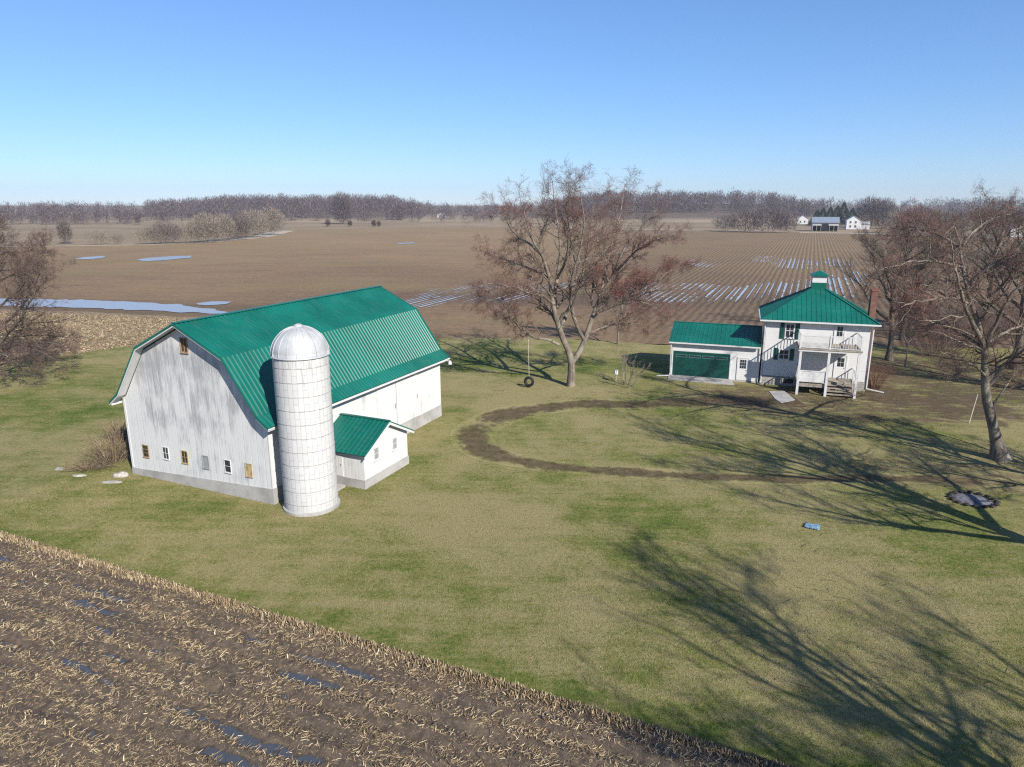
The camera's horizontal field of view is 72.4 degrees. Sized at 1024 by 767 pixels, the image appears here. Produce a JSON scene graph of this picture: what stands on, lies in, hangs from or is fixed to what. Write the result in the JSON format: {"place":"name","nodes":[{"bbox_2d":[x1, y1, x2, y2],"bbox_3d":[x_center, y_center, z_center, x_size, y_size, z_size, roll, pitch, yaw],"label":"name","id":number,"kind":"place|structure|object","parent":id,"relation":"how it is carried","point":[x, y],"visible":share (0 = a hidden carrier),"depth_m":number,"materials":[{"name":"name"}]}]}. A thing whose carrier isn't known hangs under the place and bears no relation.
{"place":"outdoors","nodes":[
{"label":"outdoors","id":0,"kind":"place"},
{"bbox_2d":[0,309,197,362],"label":"stubble strip","id":1,"kind":"object","parent":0,"point":[101,314],"visible":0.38,"depth_m":93.55,"materials":[{"name":"beige plant"}]},
{"bbox_2d":[0,311,188,363],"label":"corn stubble","id":2,"kind":"object","parent":1,"relation":"on","point":[123,336],"visible":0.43,"depth_m":91.81,"materials":[{"name":"beige plant"}]},
{"bbox_2d":[0,298,225,313],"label":"flood water","id":3,"kind":"structure","parent":0,"point":[124,305],"depth_m":113.66,"materials":[{"name":"blue liquid"}]},
{"bbox_2d":[6,231,291,246],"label":"field track","id":4,"kind":"structure","parent":0,"point":[269,234],"depth_m":332.07,"materials":[{"name":"beige soil"}]},
{"bbox_2d":[166,222,202,241],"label":"willow clump","id":5,"kind":"object","parent":4,"relation":"on","point":[185,232],"visible":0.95,"depth_m":290.48,"materials":[{"name":"beige plant"}]},
{"bbox_2d":[0,555,393,766],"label":"standing water","id":6,"kind":"structure","parent":0,"point":[230,731],"depth_m":24.09,"materials":[{"name":"blue liquid"}]},
{"bbox_2d":[0,532,791,766],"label":"corn field","id":7,"kind":"structure","parent":0,"point":[160,643],"depth_m":23.20,"materials":[{"name":"black soil"}]},
{"bbox_2d":[0,531,795,766],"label":"corn stubble","id":8,"kind":"object","parent":7,"relation":"on","point":[395,653],"visible":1,"depth_m":23.66,"materials":[{"name":"beige plant"}]},
{"bbox_2d":[0,206,1022,246],"bbox_3d":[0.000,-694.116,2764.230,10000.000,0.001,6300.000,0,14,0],"label":"meadow","id":9,"kind":"structure","parent":0,"point":[122,229],"depth_m":486.68,"materials":[{"name":"beige plant"}]},
{"bbox_2d":[54,219,73,242],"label":"lone tree","id":10,"kind":"object","parent":9,"relation":"on","point":[60,225],"visible":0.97,"depth_m":287.40,"materials":[{"name":"brown plant"}]},
{"bbox_2d":[81,229,104,242],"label":"field shrub","id":11,"kind":"object","parent":9,"relation":"on","point":[93,234],"visible":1,"depth_m":280.86,"materials":[{"name":"beige plant"}]},
{"bbox_2d":[97,231,111,242],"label":"field shrub","id":12,"kind":"object","parent":9,"relation":"on","point":[103,236],"visible":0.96,"depth_m":284.46,"materials":[{"name":"beige plant"}]},
{"bbox_2d":[110,235,123,242],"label":"field shrub","id":13,"kind":"object","parent":9,"relation":"on","point":[116,238],"visible":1,"depth_m":284.63,"materials":[{"name":"beige plant"}]},
{"bbox_2d":[133,225,162,243],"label":"willow clump","id":14,"kind":"object","parent":9,"relation":"on","point":[147,234],"visible":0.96,"depth_m":283.80,"materials":[{"name":"beige plant"}]},
{"bbox_2d":[329,190,355,222],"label":"tall tree","id":15,"kind":"object","parent":9,"relation":"on","point":[341,208],"visible":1,"depth_m":558.92,"materials":[{"name":"plant"}]},
{"bbox_2d":[392,202,406,218],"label":"tall tree","id":16,"kind":"object","parent":9,"relation":"on","point":[395,205],"visible":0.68,"depth_m":656.49,"materials":[{"name":"brown plant"}]},
{"bbox_2d":[0,187,1023,224],"bbox_3d":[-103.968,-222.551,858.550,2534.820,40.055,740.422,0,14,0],"label":"woods","id":17,"kind":"object","parent":9,"relation":"on","point":[286,205],"visible":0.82,"depth_m":735.40,"materials":[{"name":"brown plant"}]},
{"bbox_2d":[639,213,662,225],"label":"bare thicket","id":18,"kind":"object","parent":9,"relation":"on","point":[653,215],"visible":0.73,"depth_m":512.54,"materials":[{"name":"brown plant"}]},
{"bbox_2d":[711,214,739,229],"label":"bare thicket","id":19,"kind":"object","parent":9,"relation":"on","point":[723,219],"visible":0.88,"depth_m":418.66,"materials":[{"name":"brown plant"}]},
{"bbox_2d":[748,204,788,231],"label":"bare thicket","id":20,"kind":"object","parent":9,"relation":"on","point":[774,219],"visible":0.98,"depth_m":394.48,"materials":[{"name":"brown plant"}]},
{"bbox_2d":[797,215,807,223],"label":"house","id":21,"kind":"structure","parent":9,"relation":"on","point":[803,219],"depth_m":561.98,"materials":[{"name":"white"}]},
{"bbox_2d":[806,210,821,225],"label":"pine tree","id":22,"kind":"object","parent":9,"relation":"on","point":[815,215],"visible":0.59,"depth_m":511.93,"materials":[{"name":"green plant"}]},
{"bbox_2d":[820,208,827,216],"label":"pine tree","id":23,"kind":"object","parent":9,"relation":"on","point":[822,211],"visible":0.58,"depth_m":522.05,"materials":[{"name":"green plant"}]},
{"bbox_2d":[811,217,839,230],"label":"pole shed","id":24,"kind":"structure","parent":9,"relation":"on","point":[825,223],"depth_m":418.95,"materials":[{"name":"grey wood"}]},
{"bbox_2d":[821,224,828,230],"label":"doorway","id":25,"kind":"structure","parent":24,"relation":"in","point":[824,226],"depth_m":418.15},
{"bbox_2d":[827,207,835,216],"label":"pine tree","id":26,"kind":"object","parent":9,"relation":"on","point":[830,210],"visible":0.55,"depth_m":529.18,"materials":[{"name":"green plant"}]},
{"bbox_2d":[832,205,844,223],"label":"pine tree","id":27,"kind":"object","parent":9,"relation":"on","point":[837,210],"visible":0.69,"depth_m":533.92,"materials":[{"name":"green plant"}]},
{"bbox_2d":[836,202,850,222],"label":"pine tree","id":28,"kind":"object","parent":9,"relation":"on","point":[845,210],"visible":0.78,"depth_m":533.77,"materials":[{"name":"green plant"}]},
{"bbox_2d":[844,208,857,219],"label":"pine tree","id":29,"kind":"object","parent":9,"relation":"on","point":[851,211],"visible":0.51,"depth_m":547.33,"materials":[{"name":"green plant"}]},
{"bbox_2d":[845,216,869,229],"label":"farmhouse","id":30,"kind":"object","parent":9,"relation":"on","point":[851,222],"visible":0.86,"depth_m":445.85,"materials":[{"name":"white"}]},
{"bbox_2d":[854,194,882,227],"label":"bare tree","id":31,"kind":"object","parent":9,"relation":"on","point":[862,212],"visible":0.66,"depth_m":481.97,"materials":[{"name":"plant"}]},
{"bbox_2d":[868,197,900,226],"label":"bare tree","id":32,"kind":"object","parent":9,"relation":"on","point":[886,208],"visible":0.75,"depth_m":462.63,"materials":[{"name":"brown plant"}]},
{"bbox_2d":[882,207,916,231],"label":"bare tree","id":33,"kind":"object","parent":9,"relation":"on","point":[891,216],"visible":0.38,"depth_m":390.50,"materials":[{"name":"brown plant"}]},
{"bbox_2d":[966,207,1009,237],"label":"bare tree","id":34,"kind":"object","parent":9,"relation":"on","point":[982,221],"visible":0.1,"depth_m":333.19,"materials":[{"name":"brown plant"}]},
{"bbox_2d":[1007,223,1023,236],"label":"house","id":35,"kind":"structure","parent":9,"relation":"on","point":[1014,232],"depth_m":344.47,"materials":[{"name":"white"}]},
{"bbox_2d":[0,337,1023,766],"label":"lawn","id":36,"kind":"structure","parent":0,"point":[48,427],"depth_m":34.25,"materials":[{"name":"green plant"}]},
{"bbox_2d":[0,213,83,387],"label":"bare tree","id":37,"kind":"object","parent":36,"relation":"on","point":[18,271],"visible":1,"depth_m":64.00,"materials":[{"name":"brown plant"}]},
{"bbox_2d":[72,474,86,476],"bbox_3d":[-26.295,5.564,42.512,0.896,0.096,0.423,0,14,0],"label":"flat stone","id":38,"kind":"object","parent":36,"relation":"on","point":[78,475],"visible":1,"depth_m":42.43,"materials":[{"name":"stone"}]},
{"bbox_2d":[55,456,116,470],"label":"dry weeds","id":39,"kind":"object","parent":36,"relation":"on","point":[96,466],"visible":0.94,"depth_m":43.43,"materials":[{"name":"beige plant"}]},
{"bbox_2d":[74,426,130,465],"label":"dry weeds","id":40,"kind":"object","parent":36,"relation":"on","point":[115,448],"visible":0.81,"depth_m":44.32,"materials":[{"name":"beige plant"}]},
{"bbox_2d":[102,480,121,483],"bbox_3d":[-23.745,5.828,41.515,1.268,0.069,0.405,0,14,0],"label":"flat stone","id":41,"kind":"object","parent":36,"relation":"on","point":[110,482],"visible":1,"depth_m":41.47,"materials":[{"name":"stone"}]},
{"bbox_2d":[97,417,127,441],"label":"dry weeds","id":42,"kind":"object","parent":36,"relation":"on","point":[124,435],"visible":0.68,"depth_m":48.57,"materials":[{"name":"beige plant"}]},
{"bbox_2d":[113,471,128,477],"bbox_3d":[-23.770,5.511,42.496,0.994,0.317,0.628,0,14,0],"label":"limestone boulder","id":43,"kind":"object","parent":36,"relation":"on","point":[121,474],"visible":1,"depth_m":42.33,"materials":[{"name":"white stone"}]},
{"bbox_2d":[109,285,451,504],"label":"barn","id":44,"kind":"structure","parent":36,"relation":"on","point":[197,395],"depth_m":40.74,"materials":[{"name":"wood"}]},
{"bbox_2d":[142,444,149,457],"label":"window","id":45,"kind":"structure","parent":44,"relation":"in","point":[145,449],"depth_m":41.96,"materials":[{"name":"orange wood"}]},
{"bbox_2d":[162,446,169,460],"bbox_3d":[-20.400,4.118,41.227,0.542,0.802,0.068,6,16,24],"label":"window","id":46,"kind":"structure","parent":44,"relation":"in","point":[165,451],"depth_m":41.24,"materials":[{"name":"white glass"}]},
{"bbox_2d":[179,337,188,353],"bbox_3d":[-18.072,-2.088,38.528,0.620,0.885,0.085,6,16,24],"label":"window","id":47,"kind":"structure","parent":44,"relation":"in","point":[183,341],"depth_m":38.54,"materials":[{"name":"orange wood"}]},
{"bbox_2d":[181,450,188,464],"bbox_3d":[-18.998,4.287,40.613,0.542,0.801,0.068,6,16,24],"label":"window","id":48,"kind":"structure","parent":44,"relation":"in","point":[184,455],"depth_m":40.62,"materials":[{"name":"yellow wood"}]},
{"bbox_2d":[202,455,209,469],"bbox_3d":[-17.494,4.506,39.962,0.542,0.801,0.068,6,16,24],"label":"window","id":49,"kind":"structure","parent":44,"relation":"in","point":[205,459],"depth_m":39.97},
{"bbox_2d":[223,459,231,473],"bbox_3d":[-15.965,4.658,39.288,0.542,0.801,0.068,6,16,24],"label":"window","id":50,"kind":"structure","parent":44,"relation":"in","point":[227,463],"depth_m":39.30,"materials":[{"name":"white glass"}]},
{"bbox_2d":[244,463,252,477],"bbox_3d":[-14.542,4.802,38.650,0.542,0.802,0.068,6,16,24],"label":"window","id":51,"kind":"structure","parent":44,"relation":"in","point":[248,467],"depth_m":38.67,"materials":[{"name":"beige wood"}]},
{"bbox_2d":[376,383,396,422],"bbox_3d":[-8.472,1.696,47.513,0.106,3.150,2.180,6,16,24],"label":"sliding door","id":52,"kind":"structure","parent":44,"relation":"in","point":[385,396],"depth_m":47.43,"materials":[{"name":"white wood"}]},
{"bbox_2d":[395,374,418,424],"bbox_3d":[-7.421,1.120,49.751,0.106,3.150,2.740,6,16,24],"label":"sliding door","id":53,"kind":"structure","parent":44,"relation":"in","point":[407,388],"depth_m":49.66,"materials":[{"name":"white wood"}]},
{"bbox_2d":[270,323,339,516],"bbox_3d":[-10.970,1.885,37.160,3.040,10.240,3.040,0,14,0],"label":"silo","id":54,"kind":"object","parent":36,"relation":"on","point":[299,354],"visible":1,"depth_m":36.06,"materials":[{"name":"paint"}]},
{"bbox_2d":[337,483,345,490],"bbox_3d":[-10.824,6.191,40.029,1.360,0.170,2.400,6,16,24],"label":"concrete step","id":55,"kind":"object","parent":36,"relation":"on","point":[341,486],"visible":0.14,"depth_m":40.65,"materials":[{"name":"grey concrete"}]},
{"bbox_2d":[333,413,413,489],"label":"milk house","id":56,"kind":"structure","parent":36,"relation":"on","point":[370,451],"depth_m":41.26,"materials":[{"name":"concrete"}]},
{"bbox_2d":[335,452,343,475],"bbox_3d":[-10.257,4.681,40.923,0.850,1.450,0.068,6,16,24],"label":"door","id":57,"kind":"structure","parent":56,"relation":"in","point":[339,461],"depth_m":40.84,"materials":[{"name":"white wood"}]},
{"bbox_2d":[373,446,379,461],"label":"window","id":58,"kind":"structure","parent":56,"relation":"in","point":[375,450],"depth_m":41.09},
{"bbox_2d":[392,436,397,451],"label":"window","id":59,"kind":"structure","parent":56,"relation":"in","point":[394,440],"depth_m":42.78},
{"bbox_2d":[461,153,701,386],"bbox_3d":[5.851,-9.278,60.774,21.906,19.928,14.927,-4,15,-17],"label":"maple tree","id":60,"kind":"object","parent":36,"relation":"on","point":[572,359],"visible":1,"depth_m":60.55,"materials":[{"name":"brown plant"}]},
{"bbox_2d":[524,337,533,386],"bbox_3d":[1.543,-2.128,62.259,0.980,4.991,0.346,5,15,19],"label":"tyre swing","id":61,"kind":"object","parent":60,"relation":"hanging from","point":[526,383],"visible":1,"depth_m":62.54,"materials":[{"name":"black rubber"}]},
{"bbox_2d":[585,255,654,343],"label":"bare tree","id":62,"kind":"object","parent":36,"relation":"on","point":[619,294],"visible":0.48,"depth_m":80.37,"materials":[{"name":"brown wood"}]},
{"bbox_2d":[613,343,649,387],"bbox_3d":[10.838,-1.728,63.126,2.756,3.973,5.163,-4,15,-14],"label":"bare sapling","id":63,"kind":"object","parent":36,"relation":"on","point":[625,367],"visible":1,"depth_m":63.52,"materials":[{"name":"brown plant"}]},
{"bbox_2d":[668,376,733,384],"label":"concrete apron","id":64,"kind":"object","parent":36,"relation":"on","point":[705,380],"visible":1,"depth_m":65.20,"materials":[{"name":"grey concrete"}]},
{"bbox_2d":[657,321,761,382],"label":"garage","id":65,"kind":"structure","parent":36,"relation":"on","point":[722,351],"depth_m":65.55,"materials":[{"name":"white"}]},
{"bbox_2d":[671,349,731,378],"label":"garage door","id":66,"kind":"structure","parent":65,"relation":"in","point":[692,360],"depth_m":65.77,"materials":[{"name":"green paint"}]},
{"bbox_2d":[736,357,749,380],"bbox_3d":[21.275,-1.359,64.591,1.050,2.140,0.098,5,15,19],"label":"door","id":67,"kind":"structure","parent":65,"relation":"in","point":[742,362],"depth_m":64.60,"materials":[{"name":"white wood"}]},
{"bbox_2d":[441,352,1022,765],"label":"fallen twigs","id":68,"kind":"object","parent":36,"relation":"on","point":[826,525],"visible":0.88,"depth_m":37.66,"materials":[{"name":"brown wood"}]},
{"bbox_2d":[804,522,820,529],"bbox_3d":[15.322,7.255,35.731,0.750,0.075,0.629,8,16,28],"label":"plastic sheet","id":69,"kind":"object","parent":36,"relation":"on","point":[812,526],"visible":1,"depth_m":35.68,"materials":[{"name":"blue plastic"}]},
{"bbox_2d":[758,270,883,398],"bbox_3d":[28.116,-4.977,63.784,10.712,10.370,10.963,5,15,17],"label":"farmhouse","id":70,"kind":"object","parent":36,"relation":"on","point":[817,333],"visible":1,"depth_m":61.88,"materials":[{"name":"white wood"}]},
{"bbox_2d":[778,349,789,360],"bbox_3d":[24.451,-2.577,62.968,0.976,1.012,0.102,5,15,17],"label":"window","id":71,"kind":"structure","parent":70,"relation":"in","point":[783,353],"depth_m":62.98,"materials":[{"name":"white glass"}]},
{"bbox_2d":[783,378,792,383],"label":"basement window","id":72,"kind":"structure","parent":70,"relation":"in","point":[786,380],"depth_m":63.36,"materials":[{"name":"black glass"}]},
{"bbox_2d":[784,323,794,338],"bbox_3d":[24.737,-4.665,62.336,0.876,1.372,0.102,5,15,17],"label":"window","id":73,"kind":"structure","parent":70,"relation":"in","point":[790,327],"depth_m":62.35,"materials":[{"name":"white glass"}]},
{"bbox_2d":[833,325,845,343],"bbox_3d":[28.614,-4.261,61.140,0.900,1.840,0.098,5,15,17],"label":"door","id":74,"kind":"structure","parent":70,"relation":"in","point":[839,331],"depth_m":61.13,"materials":[{"name":"white wood"}]},
{"bbox_2d":[833,354,847,378],"bbox_3d":[28.965,-1.496,61.753,1.040,2.100,0.058,5,15,17],"label":"door","id":75,"kind":"structure","parent":70,"relation":"in","point":[840,363],"depth_m":61.74,"materials":[{"name":"white wood"}]},
{"bbox_2d":[866,357,900,389],"bbox_3d":[32.376,-1.107,62.404,4.077,3.088,3.906,8,16,27],"label":"red bush","id":76,"kind":"object","parent":36,"relation":"on","point":[874,381],"visible":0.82,"depth_m":62.16,"materials":[{"name":"brown plant"}]},
{"bbox_2d":[830,210,972,360],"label":"bare tree","id":77,"kind":"object","parent":36,"relation":"on","point":[890,346],"visible":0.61,"depth_m":71.71,"materials":[{"name":"brown plant"}]},
{"bbox_2d":[890,268,943,366],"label":"bare tree","id":78,"kind":"object","parent":36,"relation":"on","point":[914,310],"visible":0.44,"depth_m":69.05,"materials":[{"name":"brown wood"}]},
{"bbox_2d":[830,182,1023,462],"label":"maple tree","id":79,"kind":"object","parent":36,"relation":"on","point":[999,451],"visible":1,"depth_m":42.25,"materials":[{"name":"brown plant"}]},
{"bbox_2d":[888,307,994,354],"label":"brush thicket","id":80,"kind":"object","parent":36,"relation":"on","point":[919,347],"visible":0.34,"depth_m":77.21,"materials":[{"name":"brown plant"}]},
{"bbox_2d":[919,176,1023,369],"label":"bare tree","id":81,"kind":"object","parent":36,"relation":"on","point":[982,296],"visible":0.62,"depth_m":68.86,"materials":[{"name":"brown plant"}]},
{"bbox_2d":[968,394,977,422],"bbox_3d":[34.530,1.884,52.406,0.361,2.260,0.097,0,14,0],"label":"wooden stake","id":82,"kind":"object","parent":36,"relation":"on","point":[973,409],"visible":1,"depth_m":52.42,"materials":[{"name":"wood"}]},
{"bbox_2d":[946,490,1000,507],"bbox_3d":[25.692,6.418,38.996,2.634,0.177,2.359,0,14,0],"label":"fire ring","id":83,"kind":"object","parent":36,"relation":"on","point":[970,499],"visible":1,"depth_m":38.90,"materials":[{"name":"grey stone"}]},
{"bbox_2d":[929,298,1018,347],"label":"brush thicket","id":84,"kind":"object","parent":36,"relation":"on","point":[991,320],"visible":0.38,"depth_m":80.89,"materials":[{"name":"brown plant"}]},
{"bbox_2d":[0,227,1023,348],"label":"ploughed field","id":85,"kind":"structure","parent":0,"point":[298,264],"depth_m":164.10,"materials":[{"name":"soil"}]},
{"bbox_2d":[75,256,104,258],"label":"puddle","id":86,"kind":"object","parent":85,"relation":"on","point":[93,257],"visible":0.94,"depth_m":214.69,"materials":[{"name":"blue liquid"}]},
{"bbox_2d":[137,256,190,260],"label":"puddle","id":87,"kind":"object","parent":85,"relation":"on","point":[161,258],"visible":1,"depth_m":210.79,"materials":[{"name":"blue liquid"}]},
{"bbox_2d":[149,221,180,242],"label":"willow clump","id":88,"kind":"object","parent":85,"relation":"on","point":[163,229],"visible":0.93,"depth_m":287.42,"materials":[{"name":"beige plant"}]},
{"bbox_2d":[186,212,221,241],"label":"willow clump","id":89,"kind":"object","parent":85,"relation":"on","point":[208,228],"visible":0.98,"depth_m":293.76,"materials":[{"name":"beige plant"}]},
{"bbox_2d":[196,301,229,304],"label":"puddle","id":90,"kind":"object","parent":85,"relation":"on","point":[214,303],"visible":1,"depth_m":115.93,"materials":[{"name":"blue liquid"}]},
{"bbox_2d":[206,212,237,239],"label":"willow clump","id":91,"kind":"object","parent":85,"relation":"on","point":[225,217],"visible":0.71,"depth_m":306.31,"materials":[{"name":"beige plant"}]},
{"bbox_2d":[222,213,252,237],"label":"willow clump","id":92,"kind":"object","parent":85,"relation":"on","point":[238,222],"visible":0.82,"depth_m":319.25,"materials":[{"name":"brown plant"}]},
{"bbox_2d":[236,208,270,236],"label":"willow clump","id":93,"kind":"object","parent":85,"relation":"on","point":[257,223],"visible":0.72,"depth_m":337.70,"materials":[{"name":"beige plant"}]},
{"bbox_2d":[255,207,287,234],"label":"willow clump","id":94,"kind":"object","parent":85,"relation":"on","point":[269,214],"visible":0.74,"depth_m":364.26,"materials":[{"name":"beige plant"}]},
{"bbox_2d":[728,208,764,231],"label":"bare thicket","id":95,"kind":"object","parent":85,"relation":"on","point":[746,215],"visible":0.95,"depth_m":402.54,"materials":[{"name":"brown plant"}]},
{"bbox_2d":[771,212,800,231],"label":"bare thicket","id":96,"kind":"object","parent":85,"relation":"on","point":[792,220],"visible":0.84,"depth_m":395.56,"materials":[{"name":"brown plant"}]},
{"bbox_2d":[852,202,969,339],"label":"bare tree","id":97,"kind":"object","parent":85,"relation":"on","point":[884,231],"visible":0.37,"depth_m":83.31,"materials":[{"name":"brown plant"}]},
{"bbox_2d":[875,305,954,336],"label":"brush thicket","id":98,"kind":"object","parent":85,"relation":"on","point":[920,321],"visible":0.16,"depth_m":87.21,"materials":[{"name":"brown plant"}]},
{"bbox_2d":[901,205,936,235],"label":"bare tree","id":99,"kind":"object","parent":85,"relation":"on","point":[907,210],"visible":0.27,"depth_m":351.73,"materials":[{"name":"brown plant"}]},
{"bbox_2d":[929,207,968,234],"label":"bare tree","id":100,"kind":"object","parent":85,"relation":"on","point":[944,215],"visible":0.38,"depth_m":341.31,"materials":[{"name":"brown plant"}]},
{"bbox_2d":[929,186,1023,333],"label":"bare tree","id":101,"kind":"object","parent":85,"relation":"on","point":[979,240],"visible":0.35,"depth_m":86.44,"materials":[{"name":"brown plant"}]},
{"bbox_2d":[953,292,1019,336],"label":"brush thicket","id":102,"kind":"object","parent":85,"relation":"on","point":[1015,313],"visible":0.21,"depth_m":87.84,"materials":[{"name":"brown plant"}]},
{"bbox_2d":[0,0,1023,205],"label":"sky","id":103,"kind":"structure","parent":0,"point":[127,101],"materials":[{"name":"blue"}]},
{"bbox_2d":[6,203,1023,221],"bbox_3d":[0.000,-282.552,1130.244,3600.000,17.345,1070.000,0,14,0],"label":"distant flat field","id":104,"kind":"structure","parent":0,"point":[708,215],"depth_m":705.70,"materials":[{"name":"brown soil"}]},
{"bbox_2d":[405,256,867,307],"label":"furrow water","id":105,"kind":"structure","parent":0,"point":[778,289],"depth_m":136.44,"materials":[{"name":"blue liquid"}]},
{"bbox_2d":[449,393,1023,488],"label":"driveway","id":106,"kind":"structure","parent":0,"point":[509,415],"depth_m":45.91,"materials":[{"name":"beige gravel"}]},
{"bbox_2d":[769,391,794,402],"bbox_3d":[23.095,1.126,59.819,1.741,0.045,3.831,0,14,0],"label":"concrete pad","id":107,"kind":"object","parent":106,"relation":"on","point":[781,396],"visible":1,"depth_m":59.79,"materials":[{"name":"grey concrete"}]}
]}

